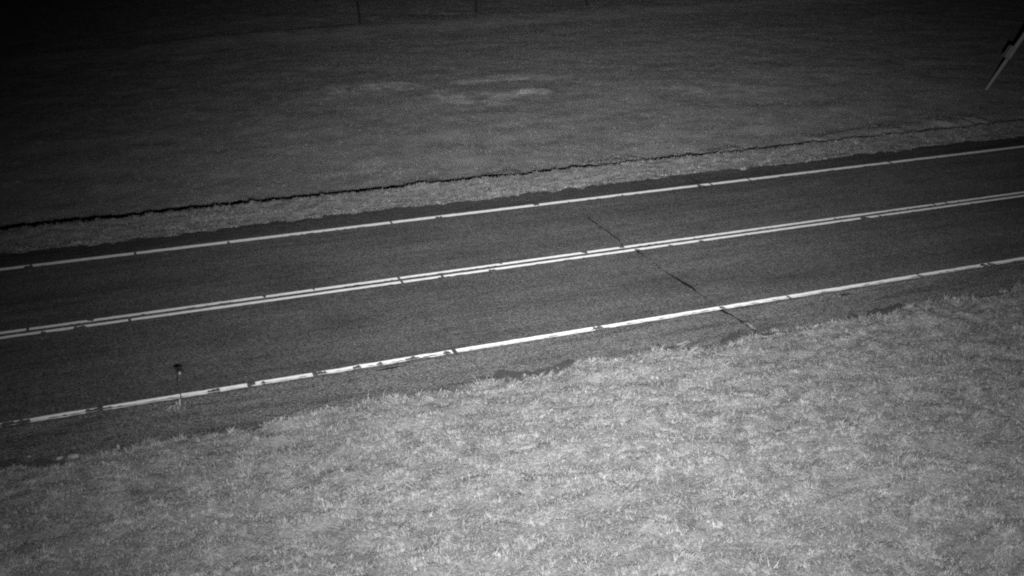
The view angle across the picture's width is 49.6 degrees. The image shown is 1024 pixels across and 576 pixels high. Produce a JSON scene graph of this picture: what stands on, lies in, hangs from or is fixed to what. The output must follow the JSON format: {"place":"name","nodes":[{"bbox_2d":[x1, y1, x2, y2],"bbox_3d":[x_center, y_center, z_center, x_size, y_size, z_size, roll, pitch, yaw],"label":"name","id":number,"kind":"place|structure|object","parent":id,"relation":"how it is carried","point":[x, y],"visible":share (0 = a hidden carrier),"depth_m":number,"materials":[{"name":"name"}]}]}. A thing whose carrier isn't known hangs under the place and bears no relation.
{"place":"outdoors","nodes":[
{"label":"outdoors","id":0,"kind":"place"},
{"bbox_2d":[0,0,511,38],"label":"field grass","id":1,"kind":"structure","parent":0,"point":[102,1],"depth_m":63.61,"materials":[{"name":"plant"}]},
{"bbox_2d":[0,0,1023,575],"bbox_3d":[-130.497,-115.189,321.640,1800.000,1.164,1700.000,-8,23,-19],"label":"ground","id":2,"kind":"structure","parent":0,"point":[284,130],"depth_m":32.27,"materials":[{"name":"plant"}]},
{"bbox_2d":[357,0,587,23],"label":"wire fence","id":3,"kind":"object","parent":2,"relation":"on","point":[476,6],"visible":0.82,"depth_m":57.72,"materials":[{"name":"black metal"}]},
{"bbox_2d":[0,120,1023,253],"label":"verge grass","id":4,"kind":"structure","parent":2,"relation":"on","point":[538,190],"depth_m":26.64,"materials":[{"name":"plant"}]},
{"bbox_2d":[0,280,1023,472],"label":"fringe grass","id":5,"kind":"structure","parent":2,"relation":"on","point":[594,359],"depth_m":16.91,"materials":[{"name":"plant"}]},
{"bbox_2d":[0,262,1023,469],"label":"road shoulder","id":6,"kind":"object","parent":2,"relation":"on","point":[199,416],"visible":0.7,"depth_m":17.23},
{"bbox_2d":[67,453,79,458],"bbox_3d":[-5.880,2.253,14.847,0.168,0.080,0.108,-2,21,-3],"label":"stone","id":7,"kind":"object","parent":6,"relation":"on","point":[73,455],"visible":0.97,"depth_m":14.81,"materials":[{"name":"grey stone"}]},
{"bbox_2d":[163,368,185,410],"bbox_3d":[-4.898,1.484,16.002,0.392,0.609,0.364,-8,23,-19],"label":"weed","id":8,"kind":"object","parent":6,"relation":"on","point":[176,404],"visible":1,"depth_m":16.06,"materials":[{"name":"grey plant"}]},
{"bbox_2d":[376,365,405,370],"bbox_3d":[-1.875,1.252,17.367,0.558,0.001,0.056,-8,23,-19],"label":"road crack","id":9,"kind":"object","parent":6,"relation":"on","point":[390,368],"visible":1,"depth_m":17.35,"materials":[{"name":"black asphalt"}]},
{"bbox_2d":[0,283,1023,469],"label":"soil strip","id":10,"kind":"object","parent":6,"relation":"on","point":[503,374],"visible":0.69,"depth_m":17.19,"materials":[{"name":"soil"}]},
{"bbox_2d":[677,340,692,347],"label":"dry stalks","id":11,"kind":"object","parent":10,"relation":"on","point":[686,342],"visible":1,"depth_m":18.04,"materials":[{"name":"grey plant"}]},
{"bbox_2d":[719,309,755,330],"bbox_3d":[3.888,0.549,19.053,0.096,0.001,1.060,-10,23,-23],"label":"road crack","id":12,"kind":"object","parent":6,"relation":"on","point":[723,311],"visible":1,"depth_m":19.24,"materials":[{"name":"black asphalt"}]},
{"bbox_2d":[0,136,1023,267],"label":"road shoulder","id":13,"kind":"object","parent":2,"relation":"on","point":[184,239],"visible":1,"depth_m":25.45},
{"bbox_2d":[984,32,1023,89],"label":"leaning pole","id":14,"kind":"object","parent":2,"relation":"on","point":[1009,52],"visible":0.96,"depth_m":38.15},
{"bbox_2d":[0,145,1023,429],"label":"road","id":15,"kind":"structure","parent":0,"point":[80,367],"depth_m":21.12,"materials":[{"name":"grey asphalt"}]},
{"bbox_2d":[0,191,1023,338],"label":"line","id":16,"kind":"object","parent":15,"relation":"on","point":[175,313],"visible":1,"depth_m":21.45,"materials":[{"name":"white paint"}]},
{"bbox_2d":[0,257,1023,425],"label":"edge line","id":17,"kind":"object","parent":15,"relation":"on","point":[497,343],"visible":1,"depth_m":18.31,"materials":[{"name":"white paint"}]},
{"bbox_2d":[0,146,1023,270],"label":"edge line","id":18,"kind":"object","parent":15,"relation":"on","point":[250,239],"visible":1,"depth_m":24.96,"materials":[{"name":"white paint"}]},
{"bbox_2d":[588,217,622,245],"bbox_3d":[2.015,-1.212,23.638,0.108,0.001,2.062,-7,22,-16],"label":"road crack","id":19,"kind":"object","parent":15,"relation":"on","point":[606,230],"visible":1,"depth_m":23.68,"materials":[{"name":"black asphalt"}]},
{"bbox_2d":[636,251,715,304],"bbox_3d":[3.100,-0.204,21.013,0.107,0.001,3.241,-8,23,-19],"label":"road crack","id":20,"kind":"object","parent":15,"relation":"on","point":[686,284],"visible":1,"depth_m":20.75,"materials":[{"name":"black asphalt"}]},
{"bbox_2d":[0,0,1023,228],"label":"field grass","id":21,"kind":"structure","parent":0,"point":[366,73],"depth_m":41.74,"materials":[{"name":"plant"}]}
]}

